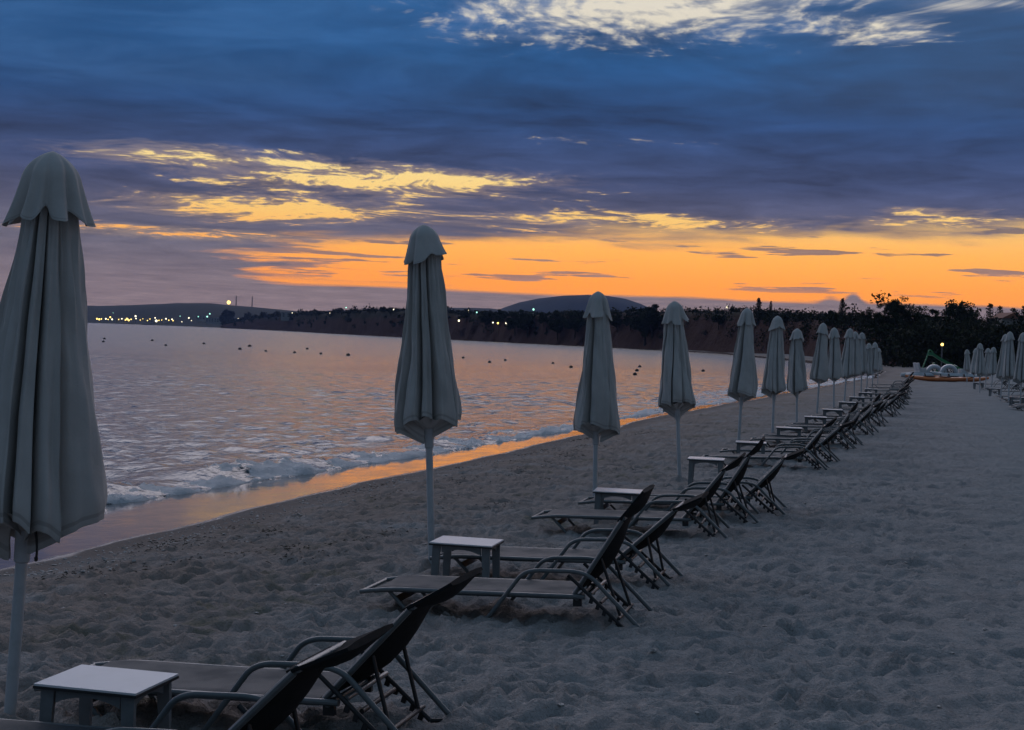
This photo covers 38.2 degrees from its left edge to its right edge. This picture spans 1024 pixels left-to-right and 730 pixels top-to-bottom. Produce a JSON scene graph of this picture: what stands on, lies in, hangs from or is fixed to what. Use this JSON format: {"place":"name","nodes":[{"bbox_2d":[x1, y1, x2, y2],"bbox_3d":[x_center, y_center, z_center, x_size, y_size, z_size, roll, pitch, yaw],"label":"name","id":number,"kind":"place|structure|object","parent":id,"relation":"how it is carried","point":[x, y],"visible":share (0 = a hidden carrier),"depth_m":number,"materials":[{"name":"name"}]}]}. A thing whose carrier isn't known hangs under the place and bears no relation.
{"place":"outdoors","nodes":[
{"label":"outdoors","id":0,"kind":"place"},
{"bbox_2d":[87,303,296,327],"bbox_3d":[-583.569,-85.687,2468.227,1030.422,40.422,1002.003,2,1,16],"label":"town slope","id":1,"kind":"structure","parent":0,"point":[180,313],"depth_m":2387.61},
{"bbox_2d":[115,318,128,323],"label":"house","id":2,"kind":"structure","parent":1,"relation":"on","point":[120,321],"depth_m":2325.03,"materials":[{"name":"paint"}]},
{"bbox_2d":[141,318,153,323],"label":"house","id":3,"kind":"structure","parent":1,"relation":"on","point":[145,321],"depth_m":2294.98,"materials":[{"name":"paint"}]},
{"bbox_2d":[196,315,205,321],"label":"house","id":4,"kind":"structure","parent":1,"relation":"on","point":[201,318],"depth_m":2074.92,"materials":[{"name":"paint"}]},
{"bbox_2d":[205,317,220,324],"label":"house","id":5,"kind":"structure","parent":1,"relation":"on","point":[211,320],"depth_m":2024.48,"materials":[{"name":"paint"}]},
{"bbox_2d":[327,308,508,312],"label":"ridge","id":6,"kind":"structure","parent":0,"point":[482,309],"depth_m":2681.85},
{"bbox_2d":[87,323,881,504],"bbox_3d":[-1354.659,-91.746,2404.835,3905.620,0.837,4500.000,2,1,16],"label":"sea","id":7,"kind":"structure","parent":0,"point":[185,410],"depth_m":55.66,"materials":[{"name":"teal liquid"}]},
{"bbox_2d":[0,349,1023,729],"bbox_3d":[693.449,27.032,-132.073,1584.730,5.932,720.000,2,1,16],"label":"sand","id":8,"kind":"structure","parent":0,"point":[850,643],"depth_m":12.18,"materials":[{"name":"beige sand"}]},
{"bbox_2d":[0,151,107,715],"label":"closed parasol","id":9,"kind":"object","parent":8,"relation":"on","point":[53,485],"visible":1,"depth_m":7.48,"materials":[{"name":"fabric"}]},
{"bbox_2d":[33,664,178,728],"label":"side table","id":10,"kind":"object","parent":8,"relation":"on","point":[125,691],"visible":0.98,"depth_m":6.94,"materials":[{"name":"white plastic"}]},
{"bbox_2d":[0,623,393,729],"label":"sun lounger","id":11,"kind":"object","parent":8,"relation":"on","point":[277,703],"visible":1,"depth_m":6.05,"materials":[{"name":"black fabric"}]},
{"bbox_2d":[34,567,482,729],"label":"sun lounger","id":12,"kind":"object","parent":8,"relation":"on","point":[361,676],"visible":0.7,"depth_m":7.41,"materials":[{"name":"grey metal"}]},
{"bbox_2d":[33,432,648,579],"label":"seaweed scraps","id":13,"kind":"object","parent":8,"relation":"on","point":[185,539],"visible":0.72,"depth_m":15.27,"materials":[{"name":"brown plant"}]},
{"bbox_2d":[394,224,461,563],"bbox_3d":[-0.767,0.428,12.952,0.588,3.308,0.517,1,1,-31],"label":"closed parasol","id":14,"kind":"object","parent":8,"relation":"on","point":[428,407],"visible":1,"depth_m":12.81,"materials":[{"name":"fabric"}]},
{"bbox_2d":[429,535,503,577],"bbox_3d":[-0.376,1.632,12.129,0.526,0.383,0.436,2,1,13],"label":"side table","id":15,"kind":"object","parent":8,"relation":"on","point":[445,545],"visible":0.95,"depth_m":11.99,"materials":[{"name":"white plastic"}]},
{"bbox_2d":[0,427,1013,723],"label":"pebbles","id":16,"kind":"object","parent":8,"relation":"on","point":[334,521],"visible":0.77,"depth_m":15.06,"materials":[{"name":"grey stone"}]},
{"bbox_2d":[359,484,654,627],"bbox_3d":[-0.018,1.381,10.835,2.115,1.010,0.680,0,1,14],"label":"sun lounger","id":17,"kind":"object","parent":8,"relation":"on","point":[503,589],"visible":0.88,"depth_m":10.61,"materials":[{"name":"black fabric"}]},
{"bbox_2d":[429,491,708,589],"bbox_3d":[0.488,1.464,12.515,2.302,0.804,0.680,0,1,14],"label":"sun lounger","id":18,"kind":"object","parent":8,"relation":"on","point":[648,538],"visible":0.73,"depth_m":12.32,"materials":[{"name":"grey metal"}]},
{"bbox_2d":[573,291,619,495],"bbox_3d":[1.079,0.547,18.800,0.567,2.967,0.567,0,1,-25],"label":"closed parasol","id":19,"kind":"object","parent":8,"relation":"on","point":[596,414],"visible":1,"depth_m":18.66,"materials":[{"name":"fabric"}]},
{"bbox_2d":[593,487,642,524],"bbox_3d":[1.182,1.591,16.532,0.526,0.383,0.436,2,1,10],"label":"side table","id":20,"kind":"object","parent":8,"relation":"on","point":[601,493],"visible":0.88,"depth_m":16.38,"materials":[{"name":"white plastic"}]},
{"bbox_2d":[531,452,745,537],"bbox_3d":[1.340,1.379,15.579,2.204,0.919,0.680,0,1,13],"label":"sun lounger","id":21,"kind":"object","parent":8,"relation":"on","point":[685,517],"visible":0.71,"depth_m":15.40,"materials":[{"name":"grey metal"}]},
{"bbox_2d":[578,436,764,523],"bbox_3d":[1.857,1.329,17.145,2.115,0.998,0.680,0,1,13],"label":"sun lounger","id":22,"kind":"object","parent":8,"relation":"on","point":[719,501],"visible":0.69,"depth_m":16.83,"materials":[{"name":"grey metal"}]},
{"bbox_2d":[658,301,695,476],"bbox_3d":[2.441,0.535,21.945,0.545,2.970,0.573,-2,1,-13],"label":"closed parasol","id":23,"kind":"object","parent":8,"relation":"on","point":[676,399],"visible":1,"depth_m":21.82,"materials":[{"name":"fabric"}]},
{"bbox_2d":[687,456,724,485],"bbox_3d":[2.813,1.542,21.454,0.526,0.383,0.436,2,1,11],"label":"side table","id":24,"kind":"object","parent":8,"relation":"on","point":[693,460],"visible":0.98,"depth_m":21.30,"materials":[{"name":"white plastic"}]},
{"bbox_2d":[641,448,804,515],"bbox_3d":[2.391,1.414,17.935,2.275,0.826,0.680,0,1,13],"label":"sun lounger","id":25,"kind":"object","parent":8,"relation":"on","point":[768,477],"visible":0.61,"depth_m":17.62,"materials":[{"name":"black fabric"}]},
{"bbox_2d":[727,308,757,440],"bbox_3d":[4.610,0.404,29.447,0.560,3.085,0.602,4,1,36],"label":"closed parasol","id":26,"kind":"object","parent":8,"relation":"on","point":[743,385],"visible":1,"depth_m":29.31,"materials":[{"name":"fabric"}]},
{"bbox_2d":[735,440,766,461],"bbox_3d":[4.098,1.511,25.403,0.526,0.383,0.436,2,1,10],"label":"side table","id":27,"kind":"object","parent":8,"relation":"on","point":[740,444],"visible":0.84,"depth_m":25.23,"materials":[{"name":"white plastic"}]},
{"bbox_2d":[702,417,836,469],"bbox_3d":[4.239,1.309,24.424,2.207,0.915,0.680,0,1,13],"label":"sun lounger","id":28,"kind":"object","parent":8,"relation":"on","point":[811,444],"visible":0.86,"depth_m":24.15,"materials":[{"name":"grey metal"}]},
{"bbox_2d":[761,316,785,432],"bbox_3d":[6.032,0.386,33.998,0.518,3.041,0.603,1,1,-32],"label":"closed parasol","id":29,"kind":"object","parent":8,"relation":"on","point":[773,384],"visible":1,"depth_m":33.88,"materials":[{"name":"fabric"}]},
{"bbox_2d":[719,420,853,461],"bbox_3d":[4.835,1.361,26.026,2.309,0.786,0.680,0,1,13],"label":"sun lounger","id":30,"kind":"object","parent":8,"relation":"on","point":[827,439],"visible":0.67,"depth_m":25.79,"materials":[{"name":"grey metal"}]},
{"bbox_2d":[776,426,801,443],"bbox_3d":[5.659,1.466,30.262,0.526,0.383,0.436,2,1,10],"label":"side table","id":31,"kind":"object","parent":8,"relation":"on","point":[795,429],"visible":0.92,"depth_m":30.09,"materials":[{"name":"white plastic"}]},
{"bbox_2d":[787,328,807,421],"bbox_3d":[7.349,0.465,38.118,0.523,2.815,0.590,0,1,-18],"label":"closed parasol","id":32,"kind":"object","parent":8,"relation":"on","point":[797,385],"visible":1,"depth_m":37.97,"materials":[{"name":"fabric"}]},
{"bbox_2d":[750,401,857,449],"bbox_3d":[5.820,1.225,29.482,2.117,0.998,0.680,0,1,13],"label":"sun lounger","id":33,"kind":"object","parent":8,"relation":"on","point":[846,418],"visible":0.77,"depth_m":29.31,"materials":[{"name":"grey metal"}]},
{"bbox_2d":[804,416,826,431],"bbox_3d":[7.232,1.422,35.273,0.526,0.383,0.436,2,1,9],"label":"side table","id":34,"kind":"object","parent":8,"relation":"on","point":[822,418],"visible":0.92,"depth_m":35.11,"materials":[{"name":"white plastic"}]},
{"bbox_2d":[762,404,870,445],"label":"sun lounger","id":35,"kind":"object","parent":8,"relation":"on","point":[855,418],"visible":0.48,"depth_m":30.45,"materials":[{"name":"grey metal"}]},
{"bbox_2d":[810,323,828,412],"bbox_3d":[9.389,0.226,45.180,0.562,3.038,0.512,2,1,-22],"label":"closed parasol","id":36,"kind":"object","parent":8,"relation":"on","point":[819,372],"visible":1,"depth_m":45.02,"materials":[{"name":"fabric"}]},
{"bbox_2d":[822,409,842,421],"bbox_3d":[8.591,1.380,39.669,0.526,0.383,0.436,2,1,9],"label":"side table","id":37,"kind":"object","parent":8,"relation":"on","point":[839,411],"visible":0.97,"depth_m":39.50,"materials":[{"name":"white plastic"}]},
{"bbox_2d":[784,401,882,434],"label":"sun lounger","id":38,"kind":"object","parent":8,"relation":"on","point":[863,417],"visible":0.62,"depth_m":34.13,"materials":[{"name":"black fabric"}]},
{"bbox_2d":[828,327,843,406],"bbox_3d":[10.676,0.237,48.935,0.552,2.958,0.554,-1,2,-42],"label":"closed parasol","id":39,"kind":"object","parent":8,"relation":"on","point":[836,372],"visible":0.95,"depth_m":48.78,"materials":[{"name":"fabric"}]},
{"bbox_2d":[791,393,880,431],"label":"sun lounger","id":40,"kind":"object","parent":8,"relation":"on","point":[860,424],"visible":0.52,"depth_m":35.56,"materials":[{"name":"grey metal"}]},
{"bbox_2d":[838,401,855,407],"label":"side table","id":41,"kind":"object","parent":8,"relation":"on","point":[841,403],"visible":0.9,"depth_m":45.24,"materials":[{"name":"white plastic"}]},
{"bbox_2d":[841,328,854,404],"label":"closed parasol","id":42,"kind":"object","parent":8,"relation":"on","point":[847,358],"visible":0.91,"depth_m":54.06,"materials":[{"name":"fabric"}]},
{"bbox_2d":[813,393,890,426],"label":"sun lounger","id":43,"kind":"object","parent":8,"relation":"on","point":[874,410],"visible":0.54,"depth_m":38.44,"materials":[{"name":"grey metal"}]},
{"bbox_2d":[811,394,895,422],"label":"sun lounger","id":44,"kind":"object","parent":8,"relation":"on","point":[878,410],"visible":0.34,"depth_m":39.86,"materials":[{"name":"black fabric"}]},
{"bbox_2d":[849,396,864,406],"bbox_3d":[11.796,1.284,50.610,0.526,0.383,0.436,2,1,9],"label":"side table","id":45,"kind":"object","parent":8,"relation":"on","point":[861,398],"visible":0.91,"depth_m":50.43,"materials":[{"name":"white plastic"}]},
{"bbox_2d":[853,331,861,396],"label":"closed parasol","id":46,"kind":"object","parent":8,"relation":"on","point":[857,361],"visible":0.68,"depth_m":58.85,"materials":[{"name":"fabric"}]},
{"bbox_2d":[859,332,867,395],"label":"closed parasol","id":47,"kind":"object","parent":8,"relation":"on","point":[864,364],"visible":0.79,"depth_m":63.62,"materials":[{"name":"fabric"}]},
{"bbox_2d":[832,387,904,414],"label":"sun lounger","id":48,"kind":"object","parent":8,"relation":"on","point":[900,390],"visible":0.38,"depth_m":45.71,"materials":[{"name":"grey metal"}]},
{"bbox_2d":[865,343,872,388],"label":"closed parasol","id":49,"kind":"object","parent":8,"relation":"on","point":[869,357],"visible":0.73,"depth_m":70.89,"materials":[{"name":"fabric"}]},
{"bbox_2d":[832,392,905,416],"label":"sun lounger","id":50,"kind":"object","parent":8,"relation":"on","point":[890,402],"visible":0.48,"depth_m":44.20,"materials":[{"name":"grey metal"}]},
{"bbox_2d":[872,342,878,386],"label":"closed parasol","id":51,"kind":"object","parent":8,"relation":"on","point":[875,364],"visible":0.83,"depth_m":77.62,"materials":[{"name":"fabric"}]},
{"bbox_2d":[847,386,909,409],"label":"sun lounger","id":52,"kind":"object","parent":8,"relation":"on","point":[906,388],"visible":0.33,"depth_m":49.35,"materials":[{"name":"grey metal"}]},
{"bbox_2d":[847,383,909,407],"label":"sun lounger","id":53,"kind":"object","parent":8,"relation":"on","point":[907,385],"visible":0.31,"depth_m":50.81,"materials":[{"name":"grey metal"}]},
{"bbox_2d":[877,348,882,383],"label":"closed parasol","id":54,"kind":"object","parent":8,"relation":"on","point":[880,360],"visible":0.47,"depth_m":89.18,"materials":[{"name":"fabric"}]},
{"bbox_2d":[857,378,908,404],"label":"sun lounger","id":55,"kind":"object","parent":8,"relation":"on","point":[907,380],"visible":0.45,"depth_m":54.98,"materials":[{"name":"grey metal"}]},
{"bbox_2d":[856,380,912,401],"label":"sun lounger","id":56,"kind":"object","parent":8,"relation":"on","point":[891,392],"visible":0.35,"depth_m":56.27,"materials":[{"name":"grey metal"}]},
{"bbox_2d":[858,378,912,398],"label":"sun lounger","id":57,"kind":"object","parent":8,"relation":"on","point":[894,389],"visible":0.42,"depth_m":60.68,"materials":[{"name":"grey metal"}]},
{"bbox_2d":[864,376,913,394],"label":"sun lounger","id":58,"kind":"object","parent":8,"relation":"on","point":[894,386],"visible":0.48,"depth_m":66.58,"materials":[{"name":"grey metal"}]},
{"bbox_2d":[868,372,912,391],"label":"sun lounger","id":59,"kind":"object","parent":8,"relation":"on","point":[911,374],"visible":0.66,"depth_m":71.36,"materials":[{"name":"grey metal"}]},
{"bbox_2d":[871,372,913,388],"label":"sun lounger","id":60,"kind":"object","parent":8,"relation":"on","point":[893,383],"visible":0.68,"depth_m":77.19,"materials":[{"name":"grey fabric"}]},
{"bbox_2d":[899,306,940,326],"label":"pine tree","id":61,"kind":"object","parent":8,"relation":"on","point":[924,314],"visible":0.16,"depth_m":208.66,"materials":[{"name":"green plant"}]},
{"bbox_2d":[900,363,940,377],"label":"pedal boat","id":62,"kind":"object","parent":8,"relation":"on","point":[918,371],"visible":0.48,"depth_m":107.77,"materials":[{"name":"white plastic"}]},
{"bbox_2d":[905,373,970,381],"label":"kayak","id":63,"kind":"object","parent":8,"relation":"on","point":[940,378],"visible":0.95,"depth_m":97.72,"materials":[{"name":"orange plastic"}]},
{"bbox_2d":[922,349,962,371],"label":"pedal boat","id":64,"kind":"object","parent":8,"relation":"on","point":[931,353],"visible":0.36,"depth_m":111.82,"materials":[{"name":"green plastic"}]},
{"bbox_2d":[932,304,965,321],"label":"pine tree","id":65,"kind":"object","parent":8,"relation":"on","point":[949,312],"visible":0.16,"depth_m":214.75,"materials":[{"name":"green plant"}]},
{"bbox_2d":[931,364,980,376],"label":"pedal boat","id":66,"kind":"object","parent":8,"relation":"on","point":[956,372],"visible":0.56,"depth_m":105.49,"materials":[{"name":"white plastic"}]},
{"bbox_2d":[934,373,988,381],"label":"kayak","id":67,"kind":"object","parent":8,"relation":"on","point":[976,379],"visible":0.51,"depth_m":99.27,"materials":[{"name":"plastic"}]},
{"bbox_2d":[949,305,982,327],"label":"pine tree","id":68,"kind":"object","parent":8,"relation":"on","point":[968,316],"visible":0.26,"depth_m":210.99,"materials":[{"name":"green plant"}]},
{"bbox_2d":[963,350,970,382],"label":"closed parasol","id":69,"kind":"object","parent":8,"relation":"on","point":[966,366],"visible":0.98,"depth_m":95.48,"materials":[{"name":"fabric"}]},
{"bbox_2d":[970,348,976,381],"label":"closed parasol","id":70,"kind":"object","parent":8,"relation":"on","point":[972,366],"visible":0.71,"depth_m":87.72,"materials":[{"name":"fabric"}]},
{"bbox_2d":[975,343,985,392],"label":"closed parasol","id":71,"kind":"object","parent":8,"relation":"on","point":[980,369],"visible":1,"depth_m":74.25,"materials":[{"name":"fabric"}]},
{"bbox_2d":[966,312,994,326],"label":"broadleaf tree","id":72,"kind":"object","parent":8,"relation":"on","point":[976,320],"visible":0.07,"depth_m":203.84,"materials":[{"name":"green plant"}]},
{"bbox_2d":[984,348,990,387],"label":"closed parasol","id":73,"kind":"object","parent":8,"relation":"on","point":[987,352],"visible":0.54,"depth_m":81.83,"materials":[{"name":"fabric"}]},
{"bbox_2d":[983,303,995,319],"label":"cypress tree","id":74,"kind":"object","parent":8,"relation":"on","point":[990,309],"visible":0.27,"depth_m":221.77,"materials":[{"name":"green plant"}]},
{"bbox_2d":[987,347,996,387],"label":"closed parasol","id":75,"kind":"object","parent":8,"relation":"on","point":[992,367],"visible":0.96,"depth_m":79.83,"materials":[{"name":"fabric"}]},
{"bbox_2d":[996,334,1006,400],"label":"closed parasol","id":76,"kind":"object","parent":8,"relation":"on","point":[999,371],"visible":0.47,"depth_m":61.75,"materials":[{"name":"fabric"}]},
{"bbox_2d":[990,312,1023,326],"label":"gabled house","id":77,"kind":"structure","parent":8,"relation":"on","point":[1005,317],"depth_m":211.87,"materials":[{"name":"paint"}]},
{"bbox_2d":[1002,332,1014,402],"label":"closed parasol","id":78,"kind":"object","parent":8,"relation":"on","point":[1008,365],"visible":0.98,"depth_m":59.65,"materials":[{"name":"fabric"}]},
{"bbox_2d":[1009,396,1023,405],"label":"side table","id":79,"kind":"object","parent":8,"relation":"on","point":[1011,401],"visible":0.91,"depth_m":55.78,"materials":[{"name":"white plastic"}]},
{"bbox_2d":[1013,332,1023,407],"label":"closed parasol","id":80,"kind":"object","parent":8,"relation":"on","point":[1018,376],"visible":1,"depth_m":54.83,"materials":[{"name":"fabric"}]},
{"bbox_2d":[0,0,1023,324],"label":"sky","id":81,"kind":"structure","parent":0,"point":[290,155],"materials":[{"name":"blue"}]},
{"bbox_2d":[220,311,897,364],"bbox_3d":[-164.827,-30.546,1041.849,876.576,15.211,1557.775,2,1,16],"label":"headland","id":82,"kind":"structure","parent":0,"point":[714,339],"depth_m":543.42,"materials":[{"name":"black plant"}]},
{"bbox_2d":[219,309,235,321],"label":"broadleaf tree","id":83,"kind":"object","parent":82,"relation":"on","point":[226,315],"visible":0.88,"depth_m":1893.78,"materials":[{"name":"green plant"}]},
{"bbox_2d":[281,312,297,320],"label":"house","id":84,"kind":"structure","parent":82,"relation":"on","point":[285,316],"depth_m":1295.55,"materials":[{"name":"paint"}]},
{"bbox_2d":[461,310,469,321],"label":"broadleaf tree","id":85,"kind":"object","parent":82,"relation":"on","point":[465,314],"visible":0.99,"depth_m":639.14,"materials":[{"name":"green plant"}]},
{"bbox_2d":[478,310,493,327],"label":"broadleaf tree","id":86,"kind":"object","parent":82,"relation":"on","point":[486,320],"visible":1,"depth_m":608.60,"materials":[{"name":"green plant"}]},
{"bbox_2d":[494,309,506,327],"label":"broadleaf tree","id":87,"kind":"object","parent":82,"relation":"on","point":[500,316],"visible":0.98,"depth_m":594.04,"materials":[{"name":"green plant"}]},
{"bbox_2d":[506,312,518,335],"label":"broadleaf tree","id":88,"kind":"object","parent":82,"relation":"on","point":[511,321],"visible":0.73,"depth_m":567.69,"materials":[{"name":"green plant"}]},
{"bbox_2d":[516,309,534,336],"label":"broadleaf tree","id":89,"kind":"object","parent":82,"relation":"on","point":[525,321],"visible":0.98,"depth_m":553.00,"materials":[{"name":"green plant"}]},
{"bbox_2d":[537,312,547,326],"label":"broadleaf tree","id":90,"kind":"object","parent":82,"relation":"on","point":[541,320],"visible":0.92,"depth_m":539.80,"materials":[{"name":"green plant"}]},
{"bbox_2d":[545,312,565,340],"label":"broadleaf tree","id":91,"kind":"object","parent":82,"relation":"on","point":[556,325],"visible":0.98,"depth_m":518.84,"materials":[{"name":"green plant"}]},
{"bbox_2d":[563,312,585,340],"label":"broadleaf tree","id":92,"kind":"object","parent":82,"relation":"on","point":[573,321],"visible":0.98,"depth_m":503.25,"materials":[{"name":"green plant"}]},
{"bbox_2d":[609,312,622,332],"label":"broadleaf tree","id":93,"kind":"object","parent":82,"relation":"on","point":[617,319],"visible":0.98,"depth_m":468.78,"materials":[{"name":"green plant"}]},
{"bbox_2d":[220,290,1023,367],"bbox_3d":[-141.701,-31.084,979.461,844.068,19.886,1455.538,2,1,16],"label":"scrub thicket","id":94,"kind":"object","parent":82,"relation":"on","point":[913,343],"visible":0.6,"depth_m":193.60,"materials":[{"name":"green plant"}]},
{"bbox_2d":[622,310,634,329],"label":"broadleaf tree","id":95,"kind":"object","parent":82,"relation":"on","point":[626,321],"visible":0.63,"depth_m":459.56,"materials":[{"name":"green plant"}]},
{"bbox_2d":[629,308,659,345],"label":"broadleaf tree","id":96,"kind":"object","parent":82,"relation":"on","point":[646,331],"visible":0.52,"depth_m":443.24,"materials":[{"name":"green plant"}]},
{"bbox_2d":[636,304,663,339],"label":"broadleaf tree","id":97,"kind":"object","parent":82,"relation":"on","point":[649,318],"visible":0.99,"depth_m":437.76,"materials":[{"name":"green plant"}]},
{"bbox_2d":[711,310,724,329],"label":"broadleaf tree","id":98,"kind":"object","parent":82,"relation":"on","point":[716,318],"visible":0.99,"depth_m":384.03,"materials":[{"name":"green plant"}]},
{"bbox_2d":[755,298,761,324],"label":"cypress tree","id":99,"kind":"object","parent":82,"relation":"on","point":[758,303],"visible":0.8,"depth_m":349.54,"materials":[{"name":"green plant"}]},
{"bbox_2d":[780,308,792,326],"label":"broadleaf tree","id":100,"kind":"object","parent":82,"relation":"on","point":[784,317],"visible":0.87,"depth_m":319.68,"materials":[{"name":"green plant"}]},
{"bbox_2d":[823,310,838,327],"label":"broadleaf tree","id":101,"kind":"object","parent":82,"relation":"on","point":[832,314],"visible":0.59,"depth_m":264.65,"materials":[{"name":"green plant"}]},
{"bbox_2d":[837,298,845,324],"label":"cypress tree","id":102,"kind":"object","parent":82,"relation":"on","point":[842,304],"visible":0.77,"depth_m":259.70,"materials":[{"name":"green plant"}]},
{"bbox_2d":[859,307,873,320],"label":"broadleaf tree","id":103,"kind":"object","parent":82,"relation":"on","point":[865,316],"visible":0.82,"depth_m":234.74,"materials":[{"name":"green plant"}]},
{"bbox_2d":[866,304,903,349],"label":"tree","id":104,"kind":"object","parent":82,"relation":"on","point":[885,319],"visible":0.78,"depth_m":199.04,"materials":[{"name":"green plant"}]},
{"bbox_2d":[880,296,918,335],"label":"pine tree","id":105,"kind":"object","parent":82,"relation":"on","point":[902,311],"visible":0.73,"depth_m":203.80,"materials":[{"name":"green plant"}]},
{"bbox_2d":[501,295,646,314],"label":"hill","id":106,"kind":"structure","parent":0,"point":[563,303],"depth_m":3349.88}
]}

